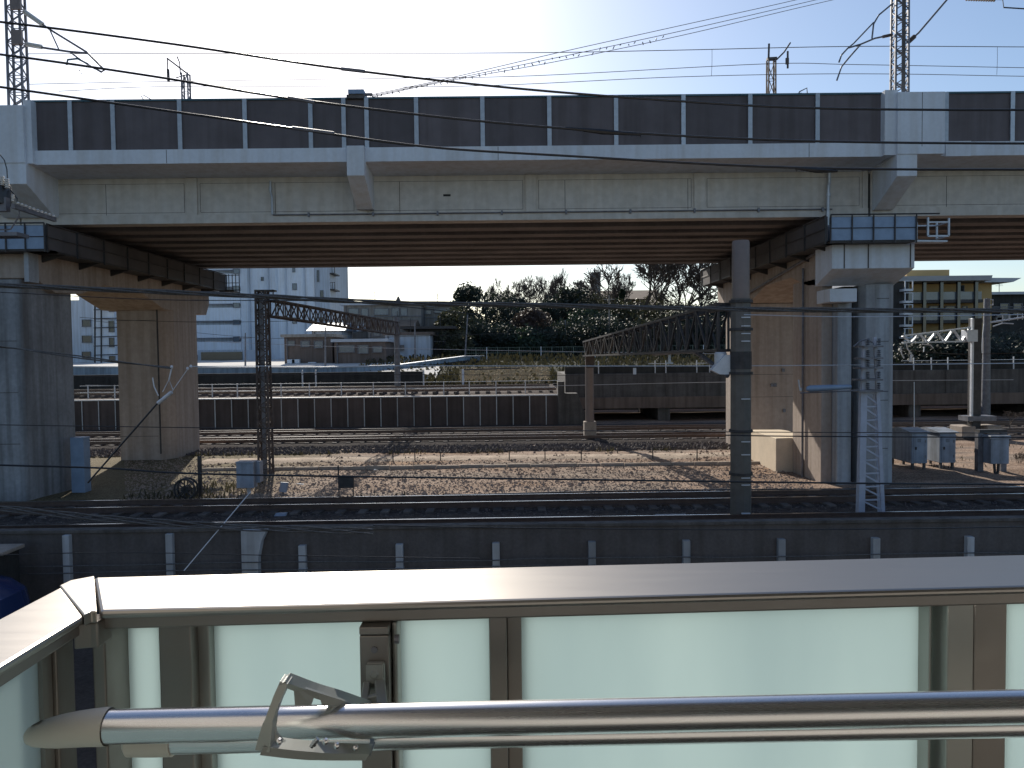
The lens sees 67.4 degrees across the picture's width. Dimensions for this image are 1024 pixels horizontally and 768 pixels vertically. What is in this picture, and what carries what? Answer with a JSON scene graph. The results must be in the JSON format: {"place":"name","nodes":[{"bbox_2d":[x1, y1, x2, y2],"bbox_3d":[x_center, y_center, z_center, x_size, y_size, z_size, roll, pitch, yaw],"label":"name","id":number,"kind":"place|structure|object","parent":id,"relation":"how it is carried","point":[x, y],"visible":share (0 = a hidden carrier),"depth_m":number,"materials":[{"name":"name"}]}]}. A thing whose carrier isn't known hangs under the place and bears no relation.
{"place":"outdoors","nodes":[
{"label":"outdoors","id":0,"kind":"place"},
{"bbox_2d":[0,544,24,581],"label":"gate pillar","id":1,"kind":"structure","parent":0,"point":[9,566],"depth_m":15.31,"materials":[{"name":"concrete"}]},
{"bbox_2d":[30,599,99,767],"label":"road","id":2,"kind":"structure","parent":0,"point":[84,682],"depth_m":11.69,"materials":[{"name":"asphalt"}]},
{"bbox_2d":[0,575,30,618],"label":"blue car","id":3,"kind":"object","parent":2,"relation":"on","point":[14,596],"visible":0.61,"depth_m":14.06,"materials":[{"name":"paint"}]},
{"bbox_2d":[0,515,1023,599],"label":"concrete wall","id":4,"kind":"structure","parent":2,"relation":"on","point":[386,542],"depth_m":16.03,"materials":[{"name":"concrete"}]},
{"bbox_2d":[20,564,637,574],"bbox_3d":[-0.059,3.769,15.834,40.000,0.074,0.022,-1,2,0],"label":"trackside cable","id":5,"kind":"object","parent":4,"relation":"attached to","point":[309,569],"visible":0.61,"depth_m":15.80,"materials":[{"name":"rubber"}]},
{"bbox_2d":[20,552,1023,566],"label":"trackside cable","id":6,"kind":"object","parent":4,"relation":"attached to","point":[535,558],"visible":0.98,"depth_m":15.82,"materials":[{"name":"rubber"}]},
{"bbox_3d":[-8.584,-1.107,11.907,0.380,11.500,0.380,-1,2,0],"label":"utility pole","id":7,"kind":"object","parent":2,"relation":"on","visible":0},
{"bbox_2d":[0,154,28,238],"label":"pole transformer","id":8,"kind":"object","parent":7,"relation":"attached to","point":[7,198],"visible":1,"depth_m":11.77,"materials":[{"name":"metal"}]},
{"bbox_2d":[0,346,170,368],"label":"cable bundle","id":9,"kind":"object","parent":7,"relation":"attached to","point":[86,357],"visible":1,"depth_m":11.94,"materials":[{"name":"rubber"}]},
{"bbox_2d":[0,506,373,534],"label":"cable bundle","id":10,"kind":"object","parent":7,"relation":"attached to","point":[196,525],"visible":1,"depth_m":12.04,"materials":[{"name":"rubber"}]},
{"bbox_2d":[0,552,479,558],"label":"overhead wire","id":11,"kind":"object","parent":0,"point":[240,554],"visible":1,"depth_m":13.08,"materials":[{"name":"black metal"}]},
{"bbox_2d":[73,359,442,378],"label":"town ground","id":12,"kind":"structure","parent":0,"point":[278,363],"depth_m":77.61,"materials":[{"name":"concrete"}]},
{"bbox_2d":[71,300,117,362],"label":"grey block","id":13,"kind":"structure","parent":12,"relation":"on","point":[95,338],"depth_m":99.28,"materials":[{"name":"concrete"}]},
{"bbox_2d":[280,324,347,362],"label":"house","id":14,"kind":"structure","parent":12,"relation":"on","point":[295,351],"depth_m":79.77,"materials":[{"name":"concrete"}]},
{"bbox_2d":[331,325,393,363],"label":"house","id":15,"kind":"structure","parent":12,"relation":"on","point":[348,351],"depth_m":77.81,"materials":[{"name":"concrete"}]},
{"bbox_2d":[340,296,423,338],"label":"house","id":16,"kind":"structure","parent":12,"relation":"on","point":[387,312],"depth_m":94.60,"materials":[{"name":"concrete"}]},
{"bbox_2d":[382,318,434,360],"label":"house","id":17,"kind":"structure","parent":12,"relation":"on","point":[424,343],"depth_m":83.83,"materials":[{"name":"metal"}]},
{"bbox_2d":[400,313,458,358],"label":"house","id":18,"kind":"structure","parent":12,"relation":"on","point":[436,329],"depth_m":86.77,"materials":[{"name":"concrete"}]},
{"bbox_2d":[195,452,729,464],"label":"concrete path","id":19,"kind":"structure","parent":0,"point":[486,457],"depth_m":32.59,"materials":[{"name":"concrete"}]},
{"bbox_2d":[0,405,1023,501],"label":"ground","id":20,"kind":"structure","parent":0,"point":[107,484],"depth_m":28.45,"materials":[{"name":"gravel"}]},
{"bbox_2d":[70,436,90,492],"bbox_3d":[-14.358,2.699,25.572,0.441,1.884,0.400,-1,2,0],"label":"equipment cabinet","id":21,"kind":"object","parent":20,"relation":"on","point":[80,454],"visible":0.86,"depth_m":25.39,"materials":[{"name":"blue metal"}]},
{"bbox_2d":[0,225,208,500],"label":"bridge pier","id":22,"kind":"structure","parent":20,"relation":"on","point":[36,388],"depth_m":25.86,"materials":[{"name":"concrete"}]},
{"bbox_2d":[0,222,239,292],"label":"inspection walkway","id":23,"kind":"structure","parent":22,"relation":"attached to","point":[46,242],"depth_m":26.73,"materials":[{"name":"metal"}]},
{"bbox_2d":[0,90,1023,268],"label":"railway viaduct","id":24,"kind":"object","parent":22,"relation":"on","point":[355,206],"visible":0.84,"depth_m":25.16,"materials":[{"name":"concrete"}]},
{"bbox_2d":[4,0,104,104],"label":"catenary mast","id":25,"kind":"object","parent":24,"relation":"on","point":[16,38],"visible":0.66,"depth_m":24.33,"materials":[{"name":"metal"}]},
{"bbox_2d":[32,92,881,150],"bbox_3d":[-1.626,-8.103,23.788,26.458,1.555,0.180,-1,2,0],"label":"noise barrier","id":26,"kind":"object","parent":24,"relation":"on","point":[75,125],"visible":0.94,"depth_m":23.75,"materials":[{"name":"metal"}]},
{"bbox_2d":[766,42,790,92],"bbox_3d":[13.070,-12.349,37.648,1.195,8.656,0.360,-1,2,0],"label":"catenary mast","id":27,"kind":"object","parent":24,"relation":"on","point":[774,60],"visible":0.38,"depth_m":37.46,"materials":[{"name":"metal"}]},
{"bbox_2d":[836,0,946,91],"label":"catenary mast","id":28,"kind":"object","parent":24,"relation":"on","point":[904,63],"visible":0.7,"depth_m":24.47,"materials":[{"name":"metal"}]},
{"bbox_2d":[945,91,1023,141],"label":"noise barrier","id":29,"kind":"object","parent":24,"relation":"on","point":[973,126],"visible":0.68,"depth_m":23.86,"materials":[{"name":"metal"}]},
{"bbox_2d":[235,460,262,493],"bbox_3d":[-8.524,3.067,24.953,0.695,1.161,0.620,-1,2,0],"label":"equipment cabinet","id":30,"kind":"object","parent":20,"relation":"on","point":[249,467],"visible":0.94,"depth_m":24.67,"materials":[{"name":"metal"}]},
{"bbox_2d":[254,290,276,473],"bbox_3d":[-9.236,-0.008,28.998,0.745,7.044,0.490,-1,2,0],"label":"lattice pole","id":31,"kind":"object","parent":20,"relation":"on","point":[262,345],"visible":0.92,"depth_m":28.89,"materials":[{"name":"metal"}]},
{"bbox_2d":[264,301,400,334],"bbox_3d":[-8.717,-3.456,41.956,0.550,0.950,25.820,-1,2,2],"label":"catenary gantry","id":32,"kind":"object","parent":31,"relation":"attached to","point":[354,326],"visible":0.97,"depth_m":37.48,"materials":[{"name":"metal"}]},
{"bbox_2d":[74,384,556,399],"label":"track platform","id":33,"kind":"structure","parent":20,"relation":"on","point":[534,392],"depth_m":49.50,"materials":[{"name":"concrete"}]},
{"bbox_2d":[73,370,424,388],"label":"dark wall","id":34,"kind":"structure","parent":33,"relation":"on","point":[239,379],"depth_m":57.91,"materials":[{"name":"concrete"}]},
{"bbox_2d":[74,384,548,392],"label":"railway track","id":35,"kind":"structure","parent":33,"relation":"on","point":[254,388],"depth_m":54.45,"materials":[{"name":"metal"}]},
{"bbox_2d":[74,387,555,398],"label":"railway track","id":36,"kind":"structure","parent":33,"relation":"on","point":[284,393],"depth_m":49.92,"materials":[{"name":"metal"}]},
{"bbox_2d":[80,380,559,398],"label":"pipe railing","id":37,"kind":"object","parent":33,"relation":"on","point":[114,392],"visible":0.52,"depth_m":48.96,"materials":[{"name":"metal"}]},
{"bbox_2d":[74,394,557,429],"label":"panel barrier","id":38,"kind":"object","parent":20,"relation":"on","point":[399,411],"visible":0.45,"depth_m":47.03,"materials":[{"name":"metal"}]},
{"bbox_2d":[90,441,729,456],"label":"dark ballast stones","id":39,"kind":"object","parent":20,"relation":"on","point":[104,452],"visible":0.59,"depth_m":35.76,"materials":[{"name":"gravel"}]},
{"bbox_2d":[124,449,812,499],"bbox_3d":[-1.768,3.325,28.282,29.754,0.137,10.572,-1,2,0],"label":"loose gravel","id":40,"kind":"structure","parent":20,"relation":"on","point":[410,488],"depth_m":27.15,"materials":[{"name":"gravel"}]},
{"bbox_2d":[202,461,759,470],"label":"edging kerb","id":41,"kind":"structure","parent":20,"relation":"on","point":[377,467],"depth_m":30.04,"materials":[{"name":"concrete"}]},
{"bbox_2d":[0,492,1023,524],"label":"ballast bed","id":42,"kind":"object","parent":20,"relation":"on","point":[462,513],"visible":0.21,"depth_m":21.00,"materials":[{"name":"gravel"}]},
{"bbox_2d":[0,486,1023,518],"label":"railway track","id":43,"kind":"structure","parent":42,"relation":"on","point":[138,508],"depth_m":21.79,"materials":[{"name":"metal"}]},
{"bbox_2d":[0,509,1023,528],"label":"railway track","id":44,"kind":"structure","parent":42,"relation":"on","point":[759,516],"depth_m":19.46,"materials":[{"name":"metal"}]},
{"bbox_2d":[75,419,1023,450],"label":"ballast bed","id":45,"kind":"object","parent":20,"relation":"on","point":[476,442],"visible":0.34,"depth_m":38.44,"materials":[{"name":"gravel"}]},
{"bbox_2d":[75,421,1023,437],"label":"railway track","id":46,"kind":"structure","parent":45,"relation":"on","point":[611,428],"depth_m":42.23,"materials":[{"name":"metal"}]},
{"bbox_2d":[90,428,1023,446],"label":"railway track","id":47,"kind":"structure","parent":45,"relation":"on","point":[432,438],"depth_m":38.20,"materials":[{"name":"metal"}]},
{"bbox_2d":[114,442,1021,499],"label":"weeds","id":48,"kind":"object","parent":20,"relation":"on","point":[212,484],"visible":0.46,"depth_m":25.29,"materials":[{"name":"plant"}]},
{"bbox_2d":[557,381,584,424],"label":"end wall","id":49,"kind":"structure","parent":20,"relation":"on","point":[571,410],"depth_m":46.80,"materials":[{"name":"concrete"}]},
{"bbox_2d":[583,342,595,434],"bbox_3d":[3.924,0.397,38.859,0.600,5.151,0.650,-1,2,0],"label":"gantry pole","id":50,"kind":"object","parent":20,"relation":"on","point":[589,422],"visible":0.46,"depth_m":38.68,"materials":[{"name":"metal"}]},
{"bbox_2d":[412,487,919,495],"bbox_3d":[4.880,3.374,24.182,16.005,0.052,0.354,-1,2,-1],"label":"ground cable","id":51,"kind":"object","parent":20,"relation":"on","point":[660,490],"visible":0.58,"depth_m":24.21,"materials":[{"name":"rubber"}]},
{"bbox_2d":[709,240,752,513],"bbox_3d":[5.656,0.009,19.840,1.090,7.337,0.611,0,2,24],"label":"gantry pole","id":52,"kind":"object","parent":20,"relation":"on","point":[736,364],"visible":0.97,"depth_m":19.55,"materials":[{"name":"metal"}]},
{"bbox_2d":[192,363,1023,366],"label":"overhead wire","id":53,"kind":"object","parent":52,"relation":"attached to","point":[752,365],"visible":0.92,"depth_m":20.03,"materials":[{"name":"metal"}]},
{"bbox_2d":[583,302,730,377],"bbox_3d":[4.780,-1.439,29.395,1.048,2.065,18.950,-1,2,-6],"label":"catenary gantry","id":54,"kind":"object","parent":52,"relation":"attached to","point":[601,344],"visible":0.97,"depth_m":24.91,"materials":[{"name":"metal"}]},
{"bbox_2d":[751,430,792,471],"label":"concrete plinth","id":55,"kind":"structure","parent":20,"relation":"on","point":[774,454],"depth_m":28.60,"materials":[{"name":"concrete"}]},
{"bbox_2d":[557,362,1023,420],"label":"bridge","id":56,"kind":"structure","parent":20,"relation":"on","point":[674,389],"depth_m":50.13,"materials":[{"name":"concrete"}]},
{"bbox_2d":[718,218,914,484],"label":"bridge pier","id":57,"kind":"structure","parent":20,"relation":"on","point":[867,275],"depth_m":25.61,"materials":[{"name":"concrete"}]},
{"bbox_2d":[701,213,949,287],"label":"inspection walkway","id":58,"kind":"structure","parent":57,"relation":"attached to","point":[803,242],"depth_m":23.75,"materials":[{"name":"metal"}]},
{"bbox_2d":[798,337,887,511],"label":"lattice tower","id":59,"kind":"structure","parent":20,"relation":"on","point":[863,423],"depth_m":19.60,"materials":[{"name":"metal"}]},
{"bbox_2d":[892,427,928,469],"bbox_3d":[14.750,2.422,28.609,0.702,1.636,1.760,-1,2,0],"label":"signal cabinet","id":60,"kind":"object","parent":20,"relation":"on","point":[911,450],"visible":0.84,"depth_m":28.00,"materials":[{"name":"metal"}]},
{"bbox_2d":[918,427,956,468],"bbox_3d":[15.871,2.418,28.781,0.705,1.606,1.760,-1,2,0],"label":"signal cabinet","id":61,"kind":"object","parent":20,"relation":"on","point":[940,451],"visible":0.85,"depth_m":28.04,"materials":[{"name":"metal"}]},
{"bbox_2d":[900,318,996,428],"bbox_3d":[21.270,-0.245,37.726,4.658,5.920,0.860,-1,2,0],"label":"truss pole","id":62,"kind":"object","parent":20,"relation":"on","point":[971,335],"visible":0.95,"depth_m":37.60,"materials":[{"name":"metal"}]},
{"bbox_2d":[974,429,1010,473],"bbox_3d":[17.018,2.459,27.077,1.026,1.686,0.750,-1,2,0],"label":"equipment box","id":63,"kind":"object","parent":20,"relation":"on","point":[994,451],"visible":0.81,"depth_m":26.92,"materials":[{"name":"paint"}]},
{"bbox_2d":[981,298,1023,414],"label":"wire pole","id":64,"kind":"object","parent":20,"relation":"on","point":[986,390],"visible":0.88,"depth_m":46.05,"materials":[{"name":"metal"}]},
{"bbox_2d":[0,283,1023,312],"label":"cable bundle","id":65,"kind":"object","parent":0,"point":[498,304],"visible":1,"depth_m":13.93,"materials":[{"name":"rubber"}]},
{"bbox_2d":[0,86,1023,170],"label":"overhead cable","id":66,"kind":"object","parent":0,"point":[521,153],"visible":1,"depth_m":10.87,"materials":[{"name":"metal"}]},
{"bbox_2d":[0,21,1023,110],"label":"overhead cable","id":67,"kind":"object","parent":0,"point":[459,82],"visible":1,"depth_m":10.84,"materials":[{"name":"metal"}]},
{"bbox_2d":[0,53,1023,144],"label":"overhead cable","id":68,"kind":"object","parent":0,"point":[484,121],"visible":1,"depth_m":10.85,"materials":[{"name":"metal"}]},
{"bbox_2d":[0,464,1023,484],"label":"overhead wire","id":69,"kind":"object","parent":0,"point":[514,478],"visible":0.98,"depth_m":13.06,"materials":[{"name":"metal"}]},
{"bbox_2d":[0,424,1023,433],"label":"overhead wire","id":70,"kind":"object","parent":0,"point":[504,430],"visible":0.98,"depth_m":16.04,"materials":[{"name":"black metal"}]},
{"bbox_2d":[0,0,1023,326],"label":"sky","id":71,"kind":"structure","parent":0,"point":[481,34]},
{"bbox_2d":[30,63,1023,84],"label":"catenary wire","id":72,"kind":"object","parent":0,"point":[538,75],"visible":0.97,"depth_m":29.57,"materials":[{"name":"black metal"}]},
{"bbox_2d":[413,355,707,384],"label":"grassy slope","id":73,"kind":"structure","parent":0,"point":[554,366],"depth_m":72.91,"materials":[{"name":"plant"}]},
{"bbox_2d":[433,323,478,357],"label":"bush","id":74,"kind":"object","parent":73,"relation":"on","point":[455,339],"visible":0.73,"depth_m":86.19,"materials":[{"name":"green plant"}]},
{"bbox_2d":[433,306,484,329],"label":"evergreen tree","id":75,"kind":"object","parent":73,"relation":"on","point":[450,318],"visible":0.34,"depth_m":92.15,"materials":[{"name":"green plant"}]},
{"bbox_2d":[452,280,489,328],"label":"evergreen tree","id":76,"kind":"object","parent":73,"relation":"on","point":[469,293],"visible":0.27,"depth_m":98.35,"materials":[{"name":"green plant"}]},
{"bbox_2d":[460,319,506,356],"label":"bush","id":77,"kind":"object","parent":73,"relation":"on","point":[476,329],"visible":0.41,"depth_m":88.09,"materials":[{"name":"green plant"}]},
{"bbox_2d":[469,289,528,327],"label":"evergreen tree","id":78,"kind":"object","parent":73,"relation":"on","point":[491,312],"visible":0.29,"depth_m":96.14,"materials":[{"name":"green plant"}]},
{"bbox_2d":[477,321,527,358],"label":"bush","id":79,"kind":"object","parent":73,"relation":"on","point":[498,338],"visible":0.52,"depth_m":86.61,"materials":[{"name":"green plant"}]},
{"bbox_2d":[458,366,551,384],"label":"pale gravel heap","id":80,"kind":"object","parent":73,"relation":"on","point":[494,374],"visible":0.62,"depth_m":66.02,"materials":[{"name":"gravel"}]},
{"bbox_2d":[509,307,553,332],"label":"evergreen tree","id":81,"kind":"object","parent":73,"relation":"on","point":[528,316],"visible":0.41,"depth_m":89.02,"materials":[{"name":"green plant"}]},
{"bbox_2d":[504,323,566,358],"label":"bush","id":82,"kind":"object","parent":73,"relation":"on","point":[526,340],"visible":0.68,"depth_m":85.11,"materials":[{"name":"green plant"}]},
{"bbox_2d":[360,351,713,384],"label":"weeds","id":83,"kind":"object","parent":73,"relation":"on","point":[506,358],"visible":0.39,"depth_m":73.62,"materials":[{"name":"plant"}]},
{"bbox_2d":[531,317,584,356],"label":"bush","id":84,"kind":"object","parent":73,"relation":"on","point":[567,335],"visible":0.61,"depth_m":85.70,"materials":[{"name":"green plant"}]},
{"bbox_2d":[553,282,595,323],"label":"evergreen tree","id":85,"kind":"object","parent":73,"relation":"on","point":[570,295],"visible":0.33,"depth_m":99.95,"materials":[{"name":"green plant"}]},
{"bbox_2d":[557,308,620,355],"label":"evergreen tree","id":86,"kind":"object","parent":73,"relation":"on","point":[572,318],"visible":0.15,"depth_m":93.16,"materials":[{"name":"green plant"}]},
{"bbox_2d":[560,309,640,357],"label":"bush","id":87,"kind":"object","parent":73,"relation":"on","point":[600,329],"visible":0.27,"depth_m":86.60,"materials":[{"name":"green plant"}]},
{"bbox_2d":[573,264,696,319],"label":"bare tree","id":88,"kind":"object","parent":73,"relation":"on","point":[664,270],"visible":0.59,"depth_m":94.55,"materials":[{"name":"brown plant"}]},
{"bbox_2d":[601,296,673,334],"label":"evergreen tree","id":89,"kind":"object","parent":73,"relation":"on","point":[633,313],"visible":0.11,"depth_m":94.66,"materials":[{"name":"green plant"}]},
{"bbox_2d":[658,263,717,305],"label":"bare tree","id":90,"kind":"object","parent":73,"relation":"on","point":[699,290],"visible":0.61,"depth_m":96.15,"materials":[{"name":"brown plant"}]},
{"bbox_2d":[671,263,717,310],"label":"bare tree","id":91,"kind":"object","parent":73,"relation":"on","point":[693,282],"visible":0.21,"depth_m":98.69,"materials":[{"name":"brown plant"}]},
{"bbox_2d":[893,330,999,362],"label":"evergreen tree","id":92,"kind":"object","parent":73,"relation":"on","point":[913,346],"visible":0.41,"depth_m":64.10,"materials":[{"name":"green plant"}]},
{"bbox_2d":[915,332,1023,362],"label":"evergreen tree","id":93,"kind":"object","parent":73,"relation":"on","point":[996,344],"visible":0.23,"depth_m":62.04,"materials":[{"name":"green plant"}]},
{"bbox_2d":[373,525,1023,529],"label":"overhead wire","id":94,"kind":"object","parent":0,"point":[699,529],"visible":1,"depth_m":12.61,"materials":[{"name":"metal"}]},
{"bbox_2d":[725,435,1023,437],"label":"overhead wire","id":95,"kind":"object","parent":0,"point":[877,436],"visible":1,"depth_m":16.10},
{"label":"far ground","id":96,"kind":"structure","parent":0,"visible":0},
{"bbox_2d":[79,267,347,360],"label":"apartment block","id":97,"kind":"structure","parent":96,"relation":"on","point":[232,320],"depth_m":129.11,"materials":[{"name":"concrete"}]},
{"bbox_2d":[73,355,483,374],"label":"street parapet","id":98,"kind":"structure","parent":96,"relation":"on","point":[95,370],"depth_m":63.76,"materials":[{"name":"concrete"}]},
{"bbox_2d":[893,281,912,362],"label":"balcony stack","id":99,"kind":"object","parent":96,"relation":"on","point":[901,291],"visible":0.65,"depth_m":70.01,"materials":[{"name":"concrete"}]},
{"bbox_2d":[832,270,1019,353],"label":"modern building","id":100,"kind":"structure","parent":96,"relation":"on","point":[937,289],"depth_m":73.92,"materials":[{"name":"concrete"}]},
{"bbox_2d":[991,284,1023,342],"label":"long building","id":101,"kind":"structure","parent":96,"relation":"on","point":[1006,300],"depth_m":88.10,"materials":[{"name":"concrete"}]},
{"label":"balcony floor","id":102,"kind":"structure","parent":0,"visible":0},
{"bbox_2d":[0,555,1023,767],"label":"balcony railing","id":103,"kind":"object","parent":102,"relation":"on","point":[767,627],"visible":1,"depth_m":0.76,"materials":[{"name":"silver metal"}]},
{"bbox_2d":[255,621,402,767],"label":"laundry pole bracket","id":104,"kind":"object","parent":103,"relation":"attached to","point":[380,663],"visible":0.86,"depth_m":0.62,"materials":[{"name":"silver metal"}]},
{"bbox_2d":[23,689,1023,748],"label":"laundry pole","id":105,"kind":"object","parent":104,"relation":"attached to","point":[101,727],"visible":0.95,"depth_m":0.60,"materials":[{"name":"silver metal"}]},
{"bbox_2d":[121,725,1023,757],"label":"second laundry pole","id":106,"kind":"object","parent":104,"relation":"attached to","point":[672,738],"visible":0.47,"depth_m":0.64,"materials":[{"name":"silver metal"}]},
{"bbox_3d":[7.700,-12.396,29.603,0.039,1.013,0.014,-1,2,0],"label":"dropper wire","id":107,"kind":"object","parent":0,"visible":0},
{"bbox_2d":[28,46,1015,53],"bbox_3d":[2.459,-12.828,29.551,42.094,0.155,0.028,-1,2,0],"label":"catenary wire","id":108,"kind":"object","parent":107,"relation":"hanging from","point":[513,52],"visible":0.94,"depth_m":29.53,"materials":[{"name":"black metal"}]},
{"bbox_2d":[67,73,1023,90],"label":"catenary wire","id":109,"kind":"object","parent":107,"relation":"hanging from","point":[516,84],"visible":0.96,"depth_m":29.58,"materials":[{"name":"black metal"}]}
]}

